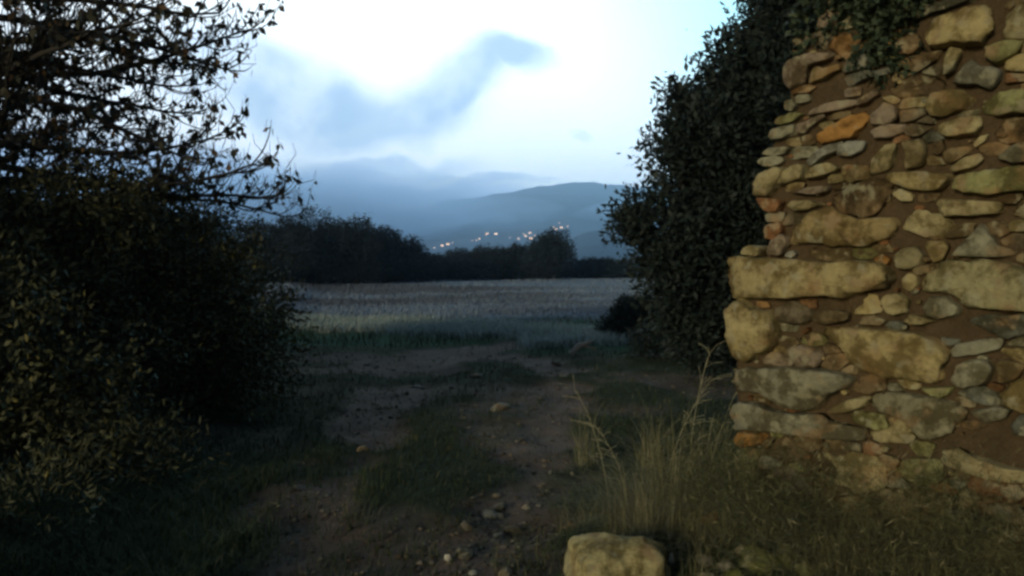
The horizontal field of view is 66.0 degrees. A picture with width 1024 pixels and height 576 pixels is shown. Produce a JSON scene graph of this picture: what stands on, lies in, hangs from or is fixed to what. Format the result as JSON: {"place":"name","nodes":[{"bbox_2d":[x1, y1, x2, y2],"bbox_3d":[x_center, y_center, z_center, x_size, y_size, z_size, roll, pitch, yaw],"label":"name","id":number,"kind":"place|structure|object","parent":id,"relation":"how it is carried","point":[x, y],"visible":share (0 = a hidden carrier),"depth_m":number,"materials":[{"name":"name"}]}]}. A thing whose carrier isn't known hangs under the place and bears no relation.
{"place":"outdoors","nodes":[
{"label":"outdoors","id":0,"kind":"place"},
{"bbox_2d":[0,0,747,240],"label":"sky","id":1,"kind":"structure","parent":0,"point":[394,106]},
{"bbox_2d":[81,339,737,575],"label":"dirt track","id":2,"kind":"structure","parent":0,"point":[378,430],"depth_m":6.34,"materials":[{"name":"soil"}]},
{"bbox_2d":[444,554,451,561],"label":"loose stone","id":3,"kind":"object","parent":2,"relation":"on","point":[447,558],"visible":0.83,"depth_m":4.08,"materials":[{"name":"beige stone"}]},
{"bbox_2d":[455,545,472,559],"bbox_3d":[-0.251,1.400,4.148,0.084,0.056,0.149,-1,2,-19],"label":"loose stone","id":4,"kind":"object","parent":2,"relation":"on","point":[464,551],"visible":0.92,"depth_m":4.12,"materials":[{"name":"grey stone"}]},
{"bbox_2d":[461,521,472,530],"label":"loose stone","id":5,"kind":"object","parent":2,"relation":"on","point":[465,524],"visible":0.94,"depth_m":4.47,"materials":[{"name":"stone"}]},
{"bbox_2d":[469,570,477,575],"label":"loose stone","id":6,"kind":"object","parent":2,"relation":"on","point":[475,572],"visible":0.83,"depth_m":3.92,"materials":[{"name":"grey stone"}]},
{"bbox_2d":[481,509,496,519],"bbox_3d":[-0.140,1.393,4.816,0.102,0.077,0.153,0,2,0],"label":"loose stone","id":7,"kind":"object","parent":2,"relation":"on","point":[486,513],"visible":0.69,"depth_m":4.78,"materials":[{"name":"grey stone"}]},
{"bbox_2d":[492,493,500,497],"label":"loose stone","id":8,"kind":"object","parent":2,"relation":"on","point":[496,495],"visible":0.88,"depth_m":5.12,"materials":[{"name":"grey stone"}]},
{"bbox_2d":[492,532,504,537],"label":"loose stone","id":9,"kind":"object","parent":2,"relation":"on","point":[500,534],"visible":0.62,"depth_m":4.47,"materials":[{"name":"grey stone"}]},
{"bbox_2d":[494,502,506,512],"bbox_3d":[-0.072,1.374,4.924,0.079,0.053,0.116,0,2,0],"label":"loose stone","id":10,"kind":"object","parent":2,"relation":"on","point":[497,509],"visible":0.88,"depth_m":4.89,"materials":[{"name":"grey stone"}]},
{"bbox_2d":[496,513,504,518],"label":"loose stone","id":11,"kind":"object","parent":2,"relation":"on","point":[501,516],"visible":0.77,"depth_m":4.77,"materials":[{"name":"stone"}]},
{"bbox_2d":[490,402,512,411],"bbox_3d":[-0.112,1.205,7.855,0.178,0.136,0.278,2,3,38],"label":"loose stone","id":12,"kind":"object","parent":2,"relation":"on","point":[502,406],"visible":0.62,"depth_m":7.79,"materials":[{"name":"beige stone"}]},
{"bbox_2d":[498,566,512,575],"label":"loose stone","id":13,"kind":"object","parent":2,"relation":"on","point":[508,571],"visible":0.93,"depth_m":3.83,"materials":[{"name":"beige stone"}]},
{"bbox_2d":[503,525,524,533],"bbox_3d":[0.011,1.413,4.594,0.127,0.058,0.078,0,2,11],"label":"loose stone","id":14,"kind":"object","parent":2,"relation":"on","point":[507,529],"visible":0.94,"depth_m":4.57,"materials":[{"name":"grey stone"}]},
{"bbox_2d":[521,504,529,508],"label":"loose stone","id":15,"kind":"object","parent":2,"relation":"on","point":[525,506],"visible":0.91,"depth_m":4.91,"materials":[{"name":"grey stone"}]},
{"bbox_2d":[551,361,561,365],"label":"loose stone","id":16,"kind":"object","parent":2,"relation":"on","point":[556,363],"visible":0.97,"depth_m":11.52,"materials":[{"name":"grey stone"}]},
{"bbox_2d":[661,333,734,378],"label":"shrub","id":17,"kind":"object","parent":2,"relation":"on","point":[689,368],"visible":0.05,"depth_m":10.27,"materials":[{"name":"green plant"}]},
{"bbox_2d":[213,262,653,324],"bbox_3d":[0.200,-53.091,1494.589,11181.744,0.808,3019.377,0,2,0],"label":"field","id":18,"kind":"structure","parent":0,"point":[471,315],"depth_m":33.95,"materials":[{"name":"plant"}]},
{"bbox_2d":[193,213,234,253],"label":"tree","id":19,"kind":"object","parent":18,"relation":"on","point":[228,231],"visible":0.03,"depth_m":43.70,"materials":[{"name":"green plant"}]},
{"bbox_2d":[229,216,297,282],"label":"tree","id":20,"kind":"object","parent":18,"relation":"on","point":[268,252],"visible":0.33,"depth_m":43.22,"materials":[{"name":"green plant"}]},
{"bbox_2d":[256,212,325,283],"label":"tree","id":21,"kind":"object","parent":18,"relation":"on","point":[292,236],"visible":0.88,"depth_m":43.21,"materials":[{"name":"green plant"}]},
{"bbox_2d":[283,203,371,283],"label":"tree","id":22,"kind":"object","parent":18,"relation":"on","point":[327,259],"visible":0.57,"depth_m":45.18,"materials":[{"name":"green plant"}]},
{"bbox_2d":[323,212,393,283],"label":"tree","id":23,"kind":"object","parent":18,"relation":"on","point":[374,240],"visible":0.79,"depth_m":46.06,"materials":[{"name":"green plant"}]},
{"bbox_2d":[360,224,408,282],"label":"tree","id":24,"kind":"object","parent":18,"relation":"on","point":[396,255],"visible":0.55,"depth_m":48.48,"materials":[{"name":"green plant"}]},
{"bbox_2d":[387,233,441,282],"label":"tree","id":25,"kind":"object","parent":18,"relation":"on","point":[418,263],"visible":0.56,"depth_m":51.13,"materials":[{"name":"green plant"}]},
{"bbox_2d":[210,255,628,282],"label":"hedge scrub","id":26,"kind":"object","parent":18,"relation":"on","point":[480,268],"visible":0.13,"depth_m":56.17,"materials":[{"name":"green plant"}]},
{"bbox_2d":[427,252,453,279],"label":"tree","id":27,"kind":"object","parent":18,"relation":"on","point":[440,261],"visible":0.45,"depth_m":55.34,"materials":[{"name":"green plant"}]},
{"bbox_2d":[443,245,475,277],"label":"tree","id":28,"kind":"object","parent":18,"relation":"on","point":[453,253],"visible":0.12,"depth_m":59.42,"materials":[{"name":"green plant"}]},
{"bbox_2d":[459,242,505,278],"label":"tree","id":29,"kind":"object","parent":18,"relation":"on","point":[477,252],"visible":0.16,"depth_m":59.43,"materials":[{"name":"green plant"}]},
{"bbox_2d":[483,241,531,278],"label":"tree","id":30,"kind":"object","parent":18,"relation":"on","point":[515,251],"visible":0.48,"depth_m":59.02,"materials":[{"name":"green plant"}]},
{"bbox_2d":[519,226,577,279],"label":"tree","id":31,"kind":"object","parent":18,"relation":"on","point":[551,251],"visible":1,"depth_m":57.02,"materials":[{"name":"green plant"}]},
{"bbox_2d":[561,256,601,277],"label":"tree","id":32,"kind":"object","parent":18,"relation":"on","point":[583,263],"visible":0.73,"depth_m":61.22,"materials":[{"name":"green plant"}]},
{"bbox_2d":[593,256,624,278],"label":"tree","id":33,"kind":"object","parent":18,"relation":"on","point":[609,269],"visible":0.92,"depth_m":61.24,"materials":[{"name":"green plant"}]},
{"bbox_2d":[620,253,648,278],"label":"tree","id":34,"kind":"object","parent":18,"relation":"on","point":[626,262],"visible":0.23,"depth_m":61.78,"materials":[{"name":"green plant"}]},
{"bbox_2d":[259,304,628,348],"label":"pale grass","id":35,"kind":"structure","parent":0,"point":[544,335],"depth_m":16.11,"materials":[{"name":"plant"}]},
{"bbox_2d":[237,182,673,254],"bbox_3d":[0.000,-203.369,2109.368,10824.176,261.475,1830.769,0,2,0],"label":"hills","id":36,"kind":"structure","parent":0,"point":[513,216],"depth_m":1932.21,"materials":[{"name":"blue"}]},
{"bbox_2d":[0,307,1021,575],"bbox_3d":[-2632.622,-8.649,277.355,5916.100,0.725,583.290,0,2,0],"label":"ground","id":37,"kind":"structure","parent":0,"point":[430,491],"depth_m":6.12,"materials":[{"name":"green plant"}]},
{"bbox_2d":[0,170,99,335],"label":"hedge shrub","id":38,"kind":"object","parent":37,"relation":"on","point":[3,188],"visible":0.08,"depth_m":6.55,"materials":[{"name":"green plant"}]},
{"bbox_2d":[0,22,144,190],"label":"twiggy tree","id":39,"kind":"object","parent":37,"relation":"on","point":[43,153],"visible":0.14,"depth_m":9.74,"materials":[{"name":"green plant"}]},
{"bbox_2d":[0,205,170,474],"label":"hedge shrub","id":40,"kind":"object","parent":37,"relation":"on","point":[36,388],"visible":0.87,"depth_m":5.29,"materials":[{"name":"green plant"}]},
{"bbox_2d":[0,131,244,437],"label":"hedge shrub","id":41,"kind":"object","parent":37,"relation":"on","point":[58,211],"visible":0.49,"depth_m":6.55,"materials":[{"name":"green plant"}]},
{"bbox_2d":[0,348,280,547],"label":"undergrowth","id":42,"kind":"object","parent":37,"relation":"on","point":[157,426],"visible":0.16,"depth_m":5.01,"materials":[{"name":"green plant"}]},
{"bbox_2d":[0,0,316,331],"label":"twiggy tree","id":43,"kind":"object","parent":37,"relation":"on","point":[47,37],"visible":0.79,"depth_m":7.28,"materials":[{"name":"brown plant"}]},
{"bbox_2d":[18,160,321,422],"bbox_3d":[-3.361,0.047,7.723,3.035,2.547,2.494,0,2,0],"label":"hedge shrub","id":44,"kind":"object","parent":37,"relation":"on","point":[253,337],"visible":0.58,"depth_m":7.37,"materials":[{"name":"green plant"}]},
{"bbox_2d":[102,156,276,368],"bbox_3d":[-4.500,-0.219,9.776,3.421,2.936,2.484,0,2,0],"label":"hedge shrub","id":45,"kind":"object","parent":37,"relation":"on","point":[204,232],"visible":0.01,"depth_m":9.83,"materials":[{"name":"green plant"}]},
{"bbox_2d":[357,445,369,451],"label":"loose stone","id":46,"kind":"object","parent":37,"relation":"on","point":[366,448],"visible":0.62,"depth_m":6.20,"materials":[{"name":"stone"}]},
{"bbox_2d":[471,373,482,377],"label":"loose stone","id":47,"kind":"object","parent":37,"relation":"on","point":[476,374],"visible":0.6,"depth_m":9.97,"materials":[{"name":"grey stone"}]},
{"bbox_2d":[569,340,595,355],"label":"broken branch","id":48,"kind":"object","parent":37,"relation":"on","point":[575,349],"visible":1,"depth_m":12.08,"materials":[{"name":"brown wood"}]},
{"bbox_2d":[559,377,616,495],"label":"seed stalk","id":49,"kind":"object","parent":37,"relation":"on","point":[587,424],"visible":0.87,"depth_m":4.76,"materials":[{"name":"beige plant"}]},
{"bbox_2d":[533,395,647,466],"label":"grass tuft","id":50,"kind":"object","parent":37,"relation":"on","point":[581,453],"visible":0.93,"depth_m":5.83,"materials":[{"name":"green plant"}]},
{"bbox_2d":[577,414,637,507],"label":"seed stalk","id":51,"kind":"object","parent":37,"relation":"on","point":[605,449],"visible":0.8,"depth_m":4.46,"materials":[{"name":"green plant"}]},
{"bbox_2d":[563,532,670,575],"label":"boulder","id":52,"kind":"object","parent":37,"relation":"on","point":[625,564],"visible":0.96,"depth_m":3.49,"materials":[{"name":"stone"}]},
{"bbox_2d":[531,455,705,522],"bbox_3d":[0.631,1.109,4.407,1.080,0.416,1.276,2,3,40],"label":"grass tuft","id":53,"kind":"object","parent":37,"relation":"on","point":[619,487],"visible":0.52,"depth_m":4.37,"materials":[{"name":"green plant"}]},
{"bbox_2d":[481,426,758,542],"bbox_3d":[0.881,1.074,4.111,2.036,0.497,1.512,-1,2,-19],"label":"grass tuft","id":54,"kind":"object","parent":37,"relation":"on","point":[644,513],"visible":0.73,"depth_m":4.04,"materials":[{"name":"green plant"}]},
{"bbox_2d":[593,290,661,338],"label":"shrub","id":55,"kind":"object","parent":37,"relation":"on","point":[622,316],"visible":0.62,"depth_m":14.90,"materials":[{"name":"green plant"}]},
{"bbox_2d":[622,315,679,358],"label":"shrub","id":56,"kind":"object","parent":37,"relation":"on","point":[643,344],"visible":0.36,"depth_m":11.89,"materials":[{"name":"green plant"}]},
{"bbox_2d":[582,406,731,471],"bbox_3d":[1.332,1.090,5.673,1.626,0.407,1.471,2,3,40],"label":"grass tuft","id":57,"kind":"object","parent":37,"relation":"on","point":[644,449],"visible":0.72,"depth_m":5.63,"materials":[{"name":"green plant"}]},
{"bbox_2d":[668,553,673,568],"bbox_3d":[0.757,1.307,3.745,0.028,0.096,0.026,0,2,0],"label":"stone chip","id":58,"kind":"object","parent":37,"relation":"on","point":[671,558],"visible":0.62,"depth_m":3.74,"materials":[{"name":"grey stone"}]},
{"bbox_2d":[342,391,1023,575],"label":"rough grass","id":59,"kind":"structure","parent":37,"relation":"on","point":[609,511],"depth_m":3.64,"materials":[{"name":"green plant"}]},
{"bbox_2d":[579,386,795,497],"bbox_3d":[1.416,0.959,4.652,2.173,0.532,1.870,-2,3,-42],"label":"grass tuft","id":60,"kind":"object","parent":37,"relation":"on","point":[708,447],"visible":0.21,"depth_m":4.42,"materials":[{"name":"green plant"}]},
{"bbox_2d":[663,373,732,494],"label":"seed stalk","id":61,"kind":"object","parent":37,"relation":"on","point":[692,408],"visible":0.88,"depth_m":4.24,"materials":[{"name":"beige plant"}]},
{"bbox_2d":[683,341,724,493],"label":"seed stalk","id":62,"kind":"object","parent":37,"relation":"on","point":[693,423],"visible":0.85,"depth_m":4.25,"materials":[{"name":"beige plant"}]},
{"bbox_2d":[695,552,712,566],"bbox_3d":[0.909,1.286,3.739,0.083,0.066,0.113,0,2,0],"label":"rubble stone","id":63,"kind":"object","parent":37,"relation":"on","point":[707,558],"visible":0.57,"depth_m":3.71,"materials":[{"name":"beige stone"}]},
{"bbox_2d":[695,572,715,575],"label":"rubble stone","id":64,"kind":"object","parent":37,"relation":"on","point":[705,573],"visible":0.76,"depth_m":3.57,"materials":[{"name":"grey stone"}]},
{"bbox_2d":[596,0,820,402],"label":"evergreen tree","id":65,"kind":"object","parent":37,"relation":"on","point":[706,154],"visible":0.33,"depth_m":7.24,"materials":[{"name":"green plant"}]},
{"bbox_2d":[699,510,717,523],"bbox_3d":[0.990,1.156,3.993,0.099,0.074,0.053,0,2,0],"label":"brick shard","id":66,"kind":"object","parent":37,"relation":"on","point":[708,517],"visible":0.19,"depth_m":3.97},
{"bbox_2d":[709,392,736,464],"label":"seed stalk","id":67,"kind":"object","parent":37,"relation":"on","point":[720,431],"visible":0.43,"depth_m":4.27,"materials":[{"name":"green plant"}]},
{"bbox_2d":[717,561,734,571],"bbox_3d":[0.991,1.291,3.646,0.094,0.057,0.057,1,2,23],"label":"rubble stone","id":68,"kind":"object","parent":37,"relation":"on","point":[727,565],"visible":0.43,"depth_m":3.63,"materials":[{"name":"grey stone"}]},
{"bbox_2d":[721,567,743,575],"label":"rubble stone","id":69,"kind":"object","parent":37,"relation":"on","point":[731,572],"visible":0.73,"depth_m":3.52,"materials":[{"name":"beige stone"}]},
{"bbox_2d":[734,544,746,554],"bbox_3d":[1.110,1.251,3.741,0.101,0.068,0.087,0,2,0],"label":"rubble stone","id":70,"kind":"object","parent":37,"relation":"on","point":[739,549],"visible":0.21,"depth_m":3.74,"materials":[{"name":"beige stone"}]},
{"bbox_2d":[500,377,988,536],"bbox_3d":[1.363,0.937,4.209,3.260,0.695,1.793,1,2,14],"label":"grass tuft","id":71,"kind":"object","parent":37,"relation":"on","point":[665,488],"visible":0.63,"depth_m":4.11,"materials":[{"name":"green plant"}]},
{"bbox_2d":[737,544,781,575],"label":"rubble stone","id":72,"kind":"object","parent":37,"relation":"on","point":[751,565],"visible":0.6,"depth_m":3.58,"materials":[{"name":"beige stone"}]},
{"bbox_2d":[794,554,819,575],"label":"rubble stone","id":73,"kind":"object","parent":37,"relation":"on","point":[798,569],"visible":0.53,"depth_m":3.48,"materials":[{"name":"beige stone"}]},
{"bbox_2d":[616,397,1023,575],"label":"weeds","id":74,"kind":"object","parent":37,"relation":"on","point":[947,499],"visible":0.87,"depth_m":3.48,"materials":[{"name":"green plant"}]},
{"bbox_2d":[745,487,919,537],"bbox_3d":[1.488,1.111,3.842,0.904,0.232,1.089,0,2,0],"label":"grass tuft","id":75,"kind":"object","parent":37,"relation":"on","point":[798,512],"visible":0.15,"depth_m":3.85,"materials":[{"name":"green plant"}]},
{"bbox_2d":[711,0,1023,575],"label":"ruined stone wall","id":76,"kind":"structure","parent":37,"relation":"on","point":[876,284],"depth_m":3.59,"materials":[{"name":"beige stone"}]},
{"bbox_2d":[785,0,942,90],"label":"climbing plant","id":77,"kind":"object","parent":76,"relation":"attached to","point":[890,18],"visible":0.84,"depth_m":3.61,"materials":[{"name":"green plant"}]},
{"bbox_2d":[421,230,660,260],"bbox_3d":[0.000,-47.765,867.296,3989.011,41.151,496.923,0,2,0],"label":"foothill","id":78,"kind":"structure","parent":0,"point":[591,243],"depth_m":773.46,"materials":[{"name":"blue"}]}
]}

